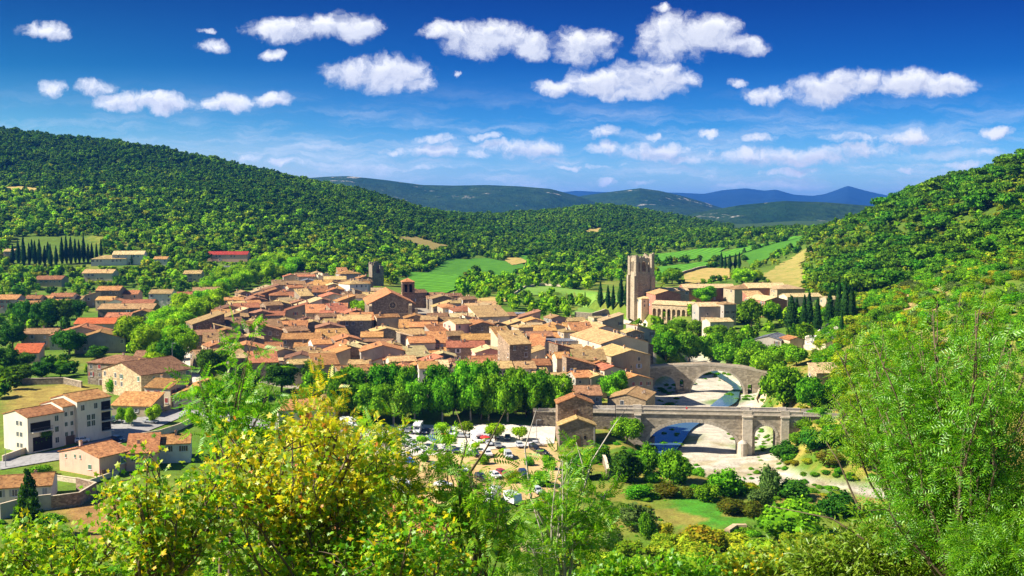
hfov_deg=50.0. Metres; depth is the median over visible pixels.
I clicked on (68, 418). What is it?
apartment block
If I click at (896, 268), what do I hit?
pine tree
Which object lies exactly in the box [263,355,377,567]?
ailanthus sapling
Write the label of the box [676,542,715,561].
shrub
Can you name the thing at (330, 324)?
village house
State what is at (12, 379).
broadleaf tree
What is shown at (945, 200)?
pine tree
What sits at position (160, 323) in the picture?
broadleaf tree
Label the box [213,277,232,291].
broadleaf tree
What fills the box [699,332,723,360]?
broadleaf tree
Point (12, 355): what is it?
broadleaf tree
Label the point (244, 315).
village house
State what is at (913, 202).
trees
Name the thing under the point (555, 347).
village house
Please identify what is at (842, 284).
pine tree
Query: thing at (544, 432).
parking lot
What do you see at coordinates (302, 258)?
broadleaf tree
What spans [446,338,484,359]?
village house
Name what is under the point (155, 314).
broadleaf tree
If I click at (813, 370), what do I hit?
abbey building
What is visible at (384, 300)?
church
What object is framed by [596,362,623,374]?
village house
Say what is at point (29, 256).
cypress
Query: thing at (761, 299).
abbey building
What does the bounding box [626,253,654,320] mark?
abbey tower
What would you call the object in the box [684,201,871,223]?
hills
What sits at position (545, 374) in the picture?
plane tree
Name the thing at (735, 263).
cypress
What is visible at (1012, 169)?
pine tree
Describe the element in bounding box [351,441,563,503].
parking dirt
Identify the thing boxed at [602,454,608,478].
river wall
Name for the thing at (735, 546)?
shrub
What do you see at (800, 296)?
abbey building
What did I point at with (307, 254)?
broadleaf tree
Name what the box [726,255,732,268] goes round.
cypress
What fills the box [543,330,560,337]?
village house
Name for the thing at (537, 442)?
parked car
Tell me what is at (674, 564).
maple tree
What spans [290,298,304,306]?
village house
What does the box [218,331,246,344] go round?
village house
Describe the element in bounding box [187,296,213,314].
broadleaf tree
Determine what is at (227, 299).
village house
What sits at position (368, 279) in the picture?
village house
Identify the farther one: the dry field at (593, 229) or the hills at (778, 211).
the hills at (778, 211)
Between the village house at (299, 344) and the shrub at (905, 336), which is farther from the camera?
the village house at (299, 344)
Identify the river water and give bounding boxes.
[648,371,741,454]
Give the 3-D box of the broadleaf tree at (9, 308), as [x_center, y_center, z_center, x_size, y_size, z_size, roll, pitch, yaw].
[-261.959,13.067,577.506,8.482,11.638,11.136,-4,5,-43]
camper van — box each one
[340,416,359,426]
[413,420,422,433]
[471,430,483,442]
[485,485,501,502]
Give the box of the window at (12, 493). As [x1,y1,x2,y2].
[9,489,19,497]
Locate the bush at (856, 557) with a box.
[758,442,1004,575]
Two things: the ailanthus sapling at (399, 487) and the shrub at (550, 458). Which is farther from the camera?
the shrub at (550, 458)
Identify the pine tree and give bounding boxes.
[809,270,830,284]
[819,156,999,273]
[822,265,842,271]
[823,274,842,285]
[823,282,836,291]
[825,154,1023,244]
[826,256,840,265]
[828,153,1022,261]
[829,249,848,256]
[831,270,847,275]
[832,262,851,269]
[834,258,854,262]
[836,282,856,293]
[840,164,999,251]
[840,253,857,259]
[840,272,873,291]
[846,260,858,267]
[847,148,1023,288]
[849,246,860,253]
[850,267,864,272]
[855,262,873,269]
[856,250,878,258]
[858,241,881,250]
[860,252,884,269]
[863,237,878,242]
[863,274,884,286]
[871,261,886,268]
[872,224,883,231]
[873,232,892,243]
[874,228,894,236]
[874,252,896,261]
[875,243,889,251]
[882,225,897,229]
[882,261,896,267]
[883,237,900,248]
[887,267,903,270]
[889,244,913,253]
[889,258,903,266]
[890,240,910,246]
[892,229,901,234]
[893,270,915,279]
[897,248,903,257]
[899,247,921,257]
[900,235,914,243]
[900,256,917,261]
[901,260,915,270]
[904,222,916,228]
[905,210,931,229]
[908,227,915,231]
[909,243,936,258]
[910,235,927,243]
[912,259,926,269]
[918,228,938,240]
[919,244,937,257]
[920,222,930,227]
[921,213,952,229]
[924,257,946,267]
[930,194,947,201]
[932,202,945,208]
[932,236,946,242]
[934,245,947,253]
[937,197,949,203]
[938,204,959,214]
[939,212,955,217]
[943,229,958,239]
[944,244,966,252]
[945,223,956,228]
[945,253,951,258]
[948,191,964,202]
[951,252,967,260]
[953,184,982,195]
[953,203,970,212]
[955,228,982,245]
[960,180,976,186]
[960,194,988,210]
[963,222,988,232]
[970,188,997,202]
[973,174,987,183]
[977,175,994,182]
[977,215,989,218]
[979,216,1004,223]
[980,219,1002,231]
[981,182,991,188]
[986,166,1005,179]
[990,182,1003,189]
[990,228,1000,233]
[993,172,1005,178]
[993,193,1021,209]
[994,157,1018,165]
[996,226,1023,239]
[998,181,1017,189]
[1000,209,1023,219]
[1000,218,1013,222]
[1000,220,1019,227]
[1002,161,1016,166]
[1002,165,1021,174]
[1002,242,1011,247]
[1003,175,1015,180]
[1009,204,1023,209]
[1014,192,1023,198]
[1015,184,1023,192]
[1017,150,1023,159]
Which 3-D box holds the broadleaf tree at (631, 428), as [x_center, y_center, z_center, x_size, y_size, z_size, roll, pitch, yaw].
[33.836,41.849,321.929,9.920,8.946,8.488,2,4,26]
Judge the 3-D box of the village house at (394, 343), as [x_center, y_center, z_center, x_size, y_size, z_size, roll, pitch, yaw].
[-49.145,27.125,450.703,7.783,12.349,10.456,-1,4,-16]
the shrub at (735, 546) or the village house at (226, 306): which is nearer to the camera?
the shrub at (735, 546)
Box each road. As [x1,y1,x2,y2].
[0,409,345,468]
[182,347,203,408]
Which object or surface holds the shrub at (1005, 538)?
on the ground
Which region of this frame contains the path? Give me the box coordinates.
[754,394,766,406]
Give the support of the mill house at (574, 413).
on the ground
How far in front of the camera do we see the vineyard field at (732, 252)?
1252.83 m
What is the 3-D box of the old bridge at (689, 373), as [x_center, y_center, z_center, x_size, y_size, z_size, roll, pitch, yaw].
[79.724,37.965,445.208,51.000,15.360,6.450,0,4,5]
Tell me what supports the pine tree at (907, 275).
on the ground
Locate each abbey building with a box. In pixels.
[588,316,602,321]
[637,296,648,321]
[645,288,680,314]
[655,287,688,300]
[678,283,733,301]
[692,302,720,331]
[702,317,733,336]
[717,301,736,324]
[723,285,748,303]
[742,282,783,295]
[742,290,762,300]
[746,294,787,317]
[755,332,784,348]
[770,284,804,297]
[778,293,821,304]
[779,335,805,347]
[807,362,836,383]
[820,296,835,306]
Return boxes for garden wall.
[2,447,25,460]
[57,470,118,482]
[143,419,191,433]
[575,309,629,320]
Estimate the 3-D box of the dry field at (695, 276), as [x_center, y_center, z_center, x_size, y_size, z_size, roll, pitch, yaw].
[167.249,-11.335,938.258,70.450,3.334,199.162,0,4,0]
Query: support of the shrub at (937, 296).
on the ground
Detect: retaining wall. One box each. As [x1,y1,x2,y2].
[533,405,614,428]
[801,409,854,420]
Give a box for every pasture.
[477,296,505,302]
[516,285,624,307]
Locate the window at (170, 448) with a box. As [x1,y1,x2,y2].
[168,446,172,451]
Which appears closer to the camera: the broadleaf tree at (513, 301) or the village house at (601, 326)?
the village house at (601, 326)
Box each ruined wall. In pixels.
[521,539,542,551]
[724,523,746,532]
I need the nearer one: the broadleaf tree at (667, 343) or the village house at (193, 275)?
the broadleaf tree at (667, 343)
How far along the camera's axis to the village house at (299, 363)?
395.12 m
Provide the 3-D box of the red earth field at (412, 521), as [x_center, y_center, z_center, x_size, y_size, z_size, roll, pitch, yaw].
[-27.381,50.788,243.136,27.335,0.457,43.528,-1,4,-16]
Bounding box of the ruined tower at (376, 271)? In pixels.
[369,261,383,285]
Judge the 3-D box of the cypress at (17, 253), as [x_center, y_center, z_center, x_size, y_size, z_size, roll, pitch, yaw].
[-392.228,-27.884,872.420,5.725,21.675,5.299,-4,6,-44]
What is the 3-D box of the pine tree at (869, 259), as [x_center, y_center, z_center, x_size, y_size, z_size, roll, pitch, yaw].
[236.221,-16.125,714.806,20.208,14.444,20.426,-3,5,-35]
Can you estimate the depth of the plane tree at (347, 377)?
345.13 m
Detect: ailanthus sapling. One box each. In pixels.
[162,306,315,575]
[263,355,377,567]
[323,398,450,548]
[403,409,548,575]
[480,403,637,575]
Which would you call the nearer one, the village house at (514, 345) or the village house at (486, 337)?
the village house at (514, 345)
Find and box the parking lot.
[360,424,554,455]
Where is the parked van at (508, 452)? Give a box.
[503,449,512,458]
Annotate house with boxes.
[0,294,25,313]
[0,469,57,502]
[3,249,15,258]
[14,343,44,362]
[19,299,42,303]
[21,325,62,347]
[26,293,45,300]
[36,275,68,286]
[43,295,54,300]
[49,322,112,349]
[50,292,78,298]
[58,439,128,476]
[73,316,119,328]
[74,296,84,300]
[74,328,127,353]
[81,269,118,280]
[84,291,100,306]
[86,352,146,384]
[91,255,126,265]
[95,285,125,297]
[95,296,117,310]
[97,303,160,316]
[101,356,192,395]
[105,312,135,317]
[107,297,123,302]
[111,391,164,416]
[112,250,146,264]
[121,297,158,304]
[122,289,142,298]
[125,432,160,470]
[133,308,154,320]
[133,350,146,356]
[143,374,191,409]
[148,289,176,307]
[153,255,170,264]
[160,430,192,462]
[172,378,208,409]
[183,270,204,281]
[185,311,224,330]
[189,347,224,374]
[192,286,219,293]
[194,327,216,348]
[202,339,227,348]
[203,332,224,342]
[207,251,250,261]
[211,309,230,312]
[213,323,230,329]
[214,303,238,309]
[216,327,234,332]
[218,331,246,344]
[224,296,243,304]
[224,310,240,317]
[224,317,243,332]
[226,299,245,304]
[227,352,246,378]
[231,307,248,312]
[233,303,259,313]
[234,340,266,351]
[235,289,250,295]
[240,311,248,319]
[242,295,268,301]
[243,320,264,333]
[244,333,263,343]
[245,299,261,303]
[247,350,278,380]
[248,293,264,297]
[249,288,260,293]
[249,309,273,318]
[254,287,277,299]
[254,321,282,343]
[259,283,278,290]
[260,301,282,310]
[264,319,283,328]
[264,339,282,348]
[265,309,285,318]
[268,344,296,356]
[269,290,288,300]
[270,298,290,310]
[271,279,286,290]
[276,295,295,301]
[277,396,334,428]
[278,357,283,364]
[279,315,294,320]
[280,319,288,325]
[280,330,322,349]
[281,323,309,332]
[282,273,297,280]
[283,350,308,363]
[284,302,307,319]
[285,279,305,284]
[285,283,302,291]
[286,357,308,385]
[288,320,307,327]
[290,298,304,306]
[293,297,322,305]
[293,339,307,349]
[294,288,313,299]
[295,346,321,351]
[297,273,314,280]
[297,315,314,319]
[299,277,313,282]
[302,283,313,287]
[305,304,324,317]
[308,317,322,332]
[308,336,332,348]
[308,352,339,373]
[312,286,327,296]
[313,279,332,284]
[314,311,340,320]
[315,320,345,328]
[317,273,323,279]
[318,272,332,275]
[318,290,341,302]
[319,308,344,312]
[319,328,348,338]
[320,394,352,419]
[321,316,336,322]
[321,344,350,364]
[322,296,330,303]
[322,339,347,350]
[323,275,345,281]
[325,282,338,287]
[325,302,347,309]
[326,287,344,293]
[330,333,361,342]
[333,294,355,308]
[334,363,368,381]
[336,267,347,272]
[336,270,361,279]
[336,313,371,337]
[338,279,368,291]
[340,307,362,313]
[341,290,352,294]
[342,293,364,300]
[346,339,361,358]
[348,356,371,364]
[349,312,373,326]
[351,288,366,293]
[352,340,366,345]
[355,274,372,287]
[358,279,370,291]
[359,341,404,360]
[360,278,372,287]
[360,331,383,341]
[362,290,375,296]
[363,338,393,343]
[366,361,391,368]
[369,323,398,341]
[371,286,383,291]
[372,357,384,363]
[374,312,399,328]
[385,354,416,362]
[387,340,403,345]
[396,331,413,345]
[396,360,411,367]
[398,319,413,327]
[398,326,423,335]
[402,345,429,358]
[403,312,420,321]
[405,333,435,349]
[409,321,437,330]
[409,360,419,368]
[415,288,426,307]
[417,353,442,360]
[417,358,437,382]
[420,314,438,321]
[424,322,447,330]
[424,331,447,346]
[425,292,443,308]
[426,311,447,316]
[428,293,453,311]
[428,345,446,352]
[430,300,450,312]
[430,347,456,359]
[435,357,448,369]
[437,303,456,313]
[438,317,454,321]
[443,316,471,332]
[444,292,462,299]
[446,328,463,339]
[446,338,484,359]
[448,305,467,312]
[448,310,474,317]
[448,356,459,362]
[449,298,461,306]
[449,362,457,371]
[456,295,477,305]
[460,333,490,345]
[460,357,480,364]
[462,313,483,320]
[463,301,478,305]
[467,305,509,321]
[467,353,496,360]
[469,317,495,332]
[470,344,497,355]
[473,302,491,305]
[477,300,495,304]
[487,319,506,325]
[488,324,508,332]
[490,326,506,346]
[493,360,513,376]
[497,330,531,361]
[501,318,521,329]
[507,312,516,319]
[511,323,533,332]
[512,361,536,373]
[516,309,540,318]
[520,315,545,323]
[524,330,553,339]
[525,320,542,325]
[529,333,546,346]
[531,324,556,331]
[531,345,545,359]
[531,356,551,371]
[531,367,547,373]
[543,313,565,323]
[543,321,565,331]
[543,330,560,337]
[545,338,577,357]
[545,352,551,371]
[548,341,574,355]
[549,372,566,376]
[551,351,568,371]
[554,392,596,446]
[557,327,575,337]
[561,342,582,348]
[562,353,596,371]
[566,316,585,321]
[567,322,591,331]
[567,368,592,384]
[569,327,647,353]
[570,349,606,361]
[570,385,602,404]
[580,320,617,332]
[582,345,594,348]
[589,369,606,397]
[593,357,609,363]
[596,343,649,377]
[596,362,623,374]
[597,312,623,333]
[606,386,655,414]
[620,327,644,339]
[625,323,655,342]
[625,369,652,390]
[636,337,652,364]
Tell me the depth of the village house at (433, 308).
580.59 m
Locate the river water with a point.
(669, 437)
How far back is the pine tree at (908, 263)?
641.36 m
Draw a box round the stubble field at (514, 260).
[505,257,526,264]
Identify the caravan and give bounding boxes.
[503,490,521,503]
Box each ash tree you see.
[796,276,1015,574]
[842,276,1023,575]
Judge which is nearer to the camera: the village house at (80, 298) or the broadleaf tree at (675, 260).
the village house at (80, 298)
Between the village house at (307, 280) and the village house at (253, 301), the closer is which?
the village house at (253, 301)
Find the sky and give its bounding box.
[0,0,1023,195]
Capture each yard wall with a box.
[0,494,50,518]
[51,477,96,509]
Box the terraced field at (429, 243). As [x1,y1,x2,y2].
[399,236,447,249]
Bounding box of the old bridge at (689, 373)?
[650,362,769,394]
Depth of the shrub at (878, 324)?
435.92 m
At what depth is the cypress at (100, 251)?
896.47 m
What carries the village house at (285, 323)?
on the ground
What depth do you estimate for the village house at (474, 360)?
386.39 m
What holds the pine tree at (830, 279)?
on the ground
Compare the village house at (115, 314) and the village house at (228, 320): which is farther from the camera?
the village house at (115, 314)
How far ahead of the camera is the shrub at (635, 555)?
199.33 m
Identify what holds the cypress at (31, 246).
on the ground
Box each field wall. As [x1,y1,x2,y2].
[0,377,82,387]
[514,283,560,293]
[683,262,733,274]
[754,388,761,406]
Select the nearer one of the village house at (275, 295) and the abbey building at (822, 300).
the abbey building at (822, 300)
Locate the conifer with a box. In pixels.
[12,468,46,533]
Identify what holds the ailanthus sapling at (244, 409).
on the ground
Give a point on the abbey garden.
(584, 309)
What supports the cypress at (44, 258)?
on the ground
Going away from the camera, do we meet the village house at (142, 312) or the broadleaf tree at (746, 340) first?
the broadleaf tree at (746, 340)
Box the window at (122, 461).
[120,456,125,463]
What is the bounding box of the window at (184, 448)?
[179,445,187,451]
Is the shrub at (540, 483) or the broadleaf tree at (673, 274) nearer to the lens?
the shrub at (540, 483)
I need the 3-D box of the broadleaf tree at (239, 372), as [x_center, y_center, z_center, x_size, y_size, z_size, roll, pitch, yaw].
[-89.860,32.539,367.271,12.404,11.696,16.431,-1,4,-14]
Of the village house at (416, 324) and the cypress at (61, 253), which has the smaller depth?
the village house at (416, 324)
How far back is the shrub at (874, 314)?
417.53 m
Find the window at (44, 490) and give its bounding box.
[42,488,46,494]
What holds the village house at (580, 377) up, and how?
on the ground
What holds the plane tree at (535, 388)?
on the ground
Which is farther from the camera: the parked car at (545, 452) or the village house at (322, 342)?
the village house at (322, 342)
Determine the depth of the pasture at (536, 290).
779.37 m
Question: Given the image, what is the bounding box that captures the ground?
[0,139,1023,575]
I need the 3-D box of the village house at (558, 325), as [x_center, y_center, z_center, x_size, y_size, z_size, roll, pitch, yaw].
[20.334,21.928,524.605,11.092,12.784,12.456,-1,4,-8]
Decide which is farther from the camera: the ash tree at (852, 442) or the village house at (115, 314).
the village house at (115, 314)
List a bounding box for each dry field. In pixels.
[7,186,35,190]
[587,227,599,231]
[684,268,729,283]
[763,249,812,287]
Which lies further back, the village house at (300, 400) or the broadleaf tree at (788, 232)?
the broadleaf tree at (788, 232)
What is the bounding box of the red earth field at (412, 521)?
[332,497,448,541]
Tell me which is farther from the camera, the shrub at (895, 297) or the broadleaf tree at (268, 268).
the broadleaf tree at (268, 268)
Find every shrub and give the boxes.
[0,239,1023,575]
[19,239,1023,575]
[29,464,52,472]
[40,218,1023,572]
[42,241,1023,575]
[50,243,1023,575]
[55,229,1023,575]
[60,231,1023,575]
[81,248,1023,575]
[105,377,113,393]
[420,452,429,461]
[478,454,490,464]
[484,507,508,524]
[502,469,520,481]
[523,456,534,465]
[530,470,550,486]
[541,454,555,469]
[553,548,594,567]
[567,453,593,478]
[593,443,610,461]
[593,551,623,564]
[597,525,623,541]
[600,529,623,552]
[607,449,644,483]
[614,538,643,558]
[621,484,652,499]
[625,554,656,571]
[638,511,656,539]
[642,540,679,559]
[650,533,679,543]
[653,482,679,497]
[668,552,703,563]
[676,533,714,549]
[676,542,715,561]
[677,523,726,553]
[680,486,694,498]
[691,483,721,502]
[707,466,747,497]
[716,497,744,515]
[717,529,750,550]
[727,543,757,557]
[740,499,764,518]
[743,537,776,553]
[746,486,773,504]
[754,494,828,540]
[756,463,781,495]
[770,439,798,460]
[774,477,811,498]
[777,529,815,550]
[797,427,824,451]
[814,450,843,464]
[814,489,860,519]
[816,534,842,551]
[819,423,850,445]
[830,365,852,378]
[831,350,856,365]
[832,337,850,345]
[836,329,854,337]
[837,392,865,405]
[843,315,860,324]
[845,440,875,465]
[855,316,874,323]
[856,307,867,314]
[877,322,892,329]
[882,304,902,312]
[891,295,907,301]
[895,324,916,333]
[899,332,915,344]
[903,307,933,315]
[906,314,920,325]
[910,294,917,303]
[924,294,945,305]
[926,458,1023,575]
[941,324,967,334]
[976,309,998,321]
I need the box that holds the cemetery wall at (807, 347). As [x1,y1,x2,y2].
[803,335,845,349]
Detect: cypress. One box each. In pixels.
[10,244,15,263]
[15,240,20,263]
[19,236,26,265]
[27,242,31,264]
[30,239,32,253]
[31,240,37,263]
[36,238,42,264]
[42,245,46,264]
[46,241,48,257]
[47,244,53,265]
[54,245,58,264]
[59,236,64,263]
[64,235,68,263]
[67,236,73,263]
[73,238,77,262]
[77,239,81,262]
[81,235,85,261]
[85,243,90,262]
[90,243,93,259]
[95,243,97,257]
[99,239,102,255]
[597,281,602,307]
[605,286,610,307]
[610,285,615,309]
[617,278,623,306]
[623,278,626,305]
[718,252,723,267]
[723,255,726,268]
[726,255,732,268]
[733,253,737,268]
[737,252,741,267]
[782,294,799,332]
[795,297,801,315]
[799,294,808,323]
[806,292,813,324]
[811,297,823,329]
[823,289,834,322]
[834,276,841,316]
[839,278,849,315]
[839,310,843,329]
[847,283,856,315]
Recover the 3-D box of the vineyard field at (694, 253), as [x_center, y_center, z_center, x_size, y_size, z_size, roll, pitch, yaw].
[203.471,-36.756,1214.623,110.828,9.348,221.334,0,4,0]
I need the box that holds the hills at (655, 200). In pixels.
[579,188,719,214]
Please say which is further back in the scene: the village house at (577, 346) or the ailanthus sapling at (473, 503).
the village house at (577, 346)
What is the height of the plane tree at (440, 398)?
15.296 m
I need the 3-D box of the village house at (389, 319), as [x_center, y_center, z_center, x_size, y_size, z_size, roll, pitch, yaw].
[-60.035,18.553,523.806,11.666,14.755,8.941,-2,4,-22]
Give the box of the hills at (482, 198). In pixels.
[311,176,594,212]
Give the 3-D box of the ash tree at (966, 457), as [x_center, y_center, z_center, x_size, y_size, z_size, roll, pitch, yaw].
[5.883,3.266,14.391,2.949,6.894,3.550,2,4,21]
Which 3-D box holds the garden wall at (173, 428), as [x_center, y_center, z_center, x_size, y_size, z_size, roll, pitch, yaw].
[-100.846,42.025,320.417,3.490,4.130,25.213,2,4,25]
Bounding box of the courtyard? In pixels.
[603,315,647,326]
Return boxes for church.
[363,278,417,318]
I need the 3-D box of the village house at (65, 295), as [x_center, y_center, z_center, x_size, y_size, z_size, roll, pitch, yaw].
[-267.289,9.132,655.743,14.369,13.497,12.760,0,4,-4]
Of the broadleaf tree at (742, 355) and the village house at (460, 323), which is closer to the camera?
the broadleaf tree at (742, 355)
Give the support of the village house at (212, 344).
on the ground
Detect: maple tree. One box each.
[0,503,144,575]
[79,433,251,575]
[172,476,433,575]
[184,398,410,569]
[306,498,490,575]
[566,544,731,575]
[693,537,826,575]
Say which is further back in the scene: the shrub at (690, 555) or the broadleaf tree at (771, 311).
the broadleaf tree at (771, 311)
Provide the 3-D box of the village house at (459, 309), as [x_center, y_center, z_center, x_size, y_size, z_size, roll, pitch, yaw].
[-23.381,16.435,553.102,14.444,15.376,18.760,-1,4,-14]
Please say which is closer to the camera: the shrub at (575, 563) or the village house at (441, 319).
the shrub at (575, 563)
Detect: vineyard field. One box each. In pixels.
[408,272,466,292]
[429,258,523,275]
[657,261,707,275]
[658,247,725,262]
[701,236,801,260]
[743,237,802,264]
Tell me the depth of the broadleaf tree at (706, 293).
692.41 m
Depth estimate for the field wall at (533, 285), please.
824.87 m
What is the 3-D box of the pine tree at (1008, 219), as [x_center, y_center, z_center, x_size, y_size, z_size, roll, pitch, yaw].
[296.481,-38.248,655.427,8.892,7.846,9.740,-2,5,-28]
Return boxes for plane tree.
[297,369,329,397]
[324,374,357,415]
[329,367,352,383]
[340,364,368,385]
[347,381,387,421]
[365,361,401,387]
[377,381,411,424]
[394,364,417,384]
[404,378,428,421]
[422,363,456,395]
[425,377,455,421]
[452,357,481,386]
[455,371,483,420]
[475,358,501,377]
[475,373,499,420]
[493,374,523,421]
[499,366,528,412]
[521,371,549,412]
[536,367,549,378]
[539,373,575,407]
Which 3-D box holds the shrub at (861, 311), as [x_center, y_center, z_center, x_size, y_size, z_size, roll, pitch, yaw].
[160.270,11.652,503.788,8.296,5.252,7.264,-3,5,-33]
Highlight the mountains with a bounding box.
[564,186,887,207]
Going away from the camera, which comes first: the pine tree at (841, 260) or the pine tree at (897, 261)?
the pine tree at (897, 261)
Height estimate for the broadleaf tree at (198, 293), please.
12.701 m
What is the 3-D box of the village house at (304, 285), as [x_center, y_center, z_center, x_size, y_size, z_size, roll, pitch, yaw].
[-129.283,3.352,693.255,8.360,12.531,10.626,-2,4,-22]
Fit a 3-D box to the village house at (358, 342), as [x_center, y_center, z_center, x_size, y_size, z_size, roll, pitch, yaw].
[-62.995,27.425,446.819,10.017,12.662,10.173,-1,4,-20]
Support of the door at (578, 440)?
in the mill house at (574, 413)
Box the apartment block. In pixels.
[2,388,113,453]
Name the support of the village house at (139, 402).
on the ground
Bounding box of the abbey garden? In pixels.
[571,307,627,319]
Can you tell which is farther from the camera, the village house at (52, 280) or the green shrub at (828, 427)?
the village house at (52, 280)
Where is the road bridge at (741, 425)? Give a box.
[616,404,803,456]
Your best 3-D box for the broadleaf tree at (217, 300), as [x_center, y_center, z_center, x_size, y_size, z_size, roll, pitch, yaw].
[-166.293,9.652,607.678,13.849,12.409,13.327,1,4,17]
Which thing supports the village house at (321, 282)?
on the ground
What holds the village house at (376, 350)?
on the ground
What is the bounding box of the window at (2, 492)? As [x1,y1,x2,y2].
[0,490,4,497]
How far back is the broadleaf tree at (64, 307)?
556.44 m
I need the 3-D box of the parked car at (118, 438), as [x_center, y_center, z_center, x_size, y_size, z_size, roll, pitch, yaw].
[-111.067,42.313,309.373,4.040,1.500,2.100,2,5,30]
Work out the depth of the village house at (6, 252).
888.98 m
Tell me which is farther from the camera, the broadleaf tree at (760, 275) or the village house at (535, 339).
the broadleaf tree at (760, 275)
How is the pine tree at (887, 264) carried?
on the ground
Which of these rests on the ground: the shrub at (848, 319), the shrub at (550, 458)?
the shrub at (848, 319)
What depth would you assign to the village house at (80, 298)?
655.76 m
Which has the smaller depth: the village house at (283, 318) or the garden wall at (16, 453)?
the garden wall at (16, 453)
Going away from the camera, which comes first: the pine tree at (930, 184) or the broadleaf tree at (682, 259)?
the pine tree at (930, 184)
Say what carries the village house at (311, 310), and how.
on the ground
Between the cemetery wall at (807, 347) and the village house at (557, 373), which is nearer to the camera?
the village house at (557, 373)
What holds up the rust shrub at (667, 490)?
on the ground
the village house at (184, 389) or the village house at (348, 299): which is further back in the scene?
the village house at (348, 299)
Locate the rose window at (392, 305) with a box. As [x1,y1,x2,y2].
[389,301,395,308]
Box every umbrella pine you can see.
[415,435,428,443]
[434,422,449,431]
[437,434,455,444]
[457,421,475,432]
[484,422,507,440]
[511,426,527,440]
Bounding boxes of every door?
[66,435,74,444]
[573,436,580,446]
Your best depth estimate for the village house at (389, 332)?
479.99 m
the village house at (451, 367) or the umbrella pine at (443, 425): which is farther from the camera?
the village house at (451, 367)
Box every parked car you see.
[74,437,89,442]
[110,435,124,441]
[111,415,117,422]
[143,418,158,423]
[404,426,411,432]
[421,428,429,433]
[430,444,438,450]
[433,480,452,485]
[450,446,458,452]
[457,432,469,437]
[474,472,488,480]
[483,448,492,456]
[485,439,492,445]
[490,470,501,478]
[494,441,501,447]
[495,468,505,474]
[504,434,510,439]
[516,441,523,447]
[518,468,526,476]
[528,440,543,445]
[529,443,539,450]
[531,485,541,493]
[534,448,549,454]
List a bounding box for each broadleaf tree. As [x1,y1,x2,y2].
[0,125,488,271]
[0,126,832,273]
[0,127,843,348]
[0,127,851,272]
[0,128,829,273]
[0,130,851,263]
[0,131,829,384]
[0,133,845,394]
[0,155,1023,299]
[0,160,1023,313]
[0,163,1023,427]
[0,184,836,396]
[0,187,832,381]
[0,224,838,387]
[0,322,27,347]
[0,347,20,365]
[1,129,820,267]
[1,153,1023,323]
[5,303,14,317]
[5,363,34,377]
[11,299,31,327]
[17,352,36,364]
[26,298,58,325]
[30,361,53,377]
[36,429,53,442]
[49,328,88,354]
[50,364,69,376]
[51,297,74,325]
[72,299,87,319]
[85,345,108,358]
[112,313,147,343]
[115,407,125,422]
[125,407,137,425]
[129,324,162,351]
[134,324,160,340]
[144,311,167,324]
[144,350,165,357]
[144,404,161,420]
[145,340,157,354]
[150,317,166,325]
[153,317,180,330]
[154,338,185,361]
[157,304,178,317]
[161,323,192,341]
[166,325,200,358]
[169,292,188,306]
[170,310,196,325]
[172,302,183,308]
[177,299,206,316]
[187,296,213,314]
[192,289,209,297]
[193,379,231,408]
[196,348,231,377]
[198,280,212,286]
[200,283,211,286]
[200,295,214,307]
[205,275,217,281]
[207,287,230,303]
[209,295,225,307]
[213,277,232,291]
[213,281,228,290]
[215,265,232,276]
[220,276,235,290]
[226,368,261,400]
[229,264,245,272]
[231,269,254,289]
[246,261,261,272]
[246,268,259,283]
[249,255,266,263]
[257,271,264,279]
[260,261,276,277]
[261,252,275,259]
[262,362,298,391]
[270,255,285,264]
[275,265,287,275]
[276,251,285,255]
[280,261,294,273]
[284,263,297,273]
[287,257,302,265]
[295,359,311,376]
[297,250,311,259]
[299,256,308,263]
[349,300,364,311]
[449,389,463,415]
[469,401,490,419]
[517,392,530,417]
[598,370,628,395]
[609,416,644,443]
[649,323,669,334]
[651,329,682,361]
[654,271,661,283]
[660,268,682,283]
[666,318,688,334]
[675,330,704,361]
[686,319,701,337]
[691,286,716,301]
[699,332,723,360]
[703,324,727,336]
[711,341,740,363]
[723,330,746,348]
[731,268,757,282]
[733,346,754,365]
[737,297,763,325]
[740,338,754,347]
[743,339,768,350]
[749,348,781,370]
[750,270,764,280]
[758,360,802,406]
[761,300,783,322]
[767,343,793,361]
[784,345,808,365]
[793,375,829,408]
[824,376,848,403]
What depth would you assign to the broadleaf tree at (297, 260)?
849.75 m
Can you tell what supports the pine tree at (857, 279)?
on the ground
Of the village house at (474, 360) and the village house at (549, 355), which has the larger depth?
the village house at (549, 355)
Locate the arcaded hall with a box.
[652,300,694,323]

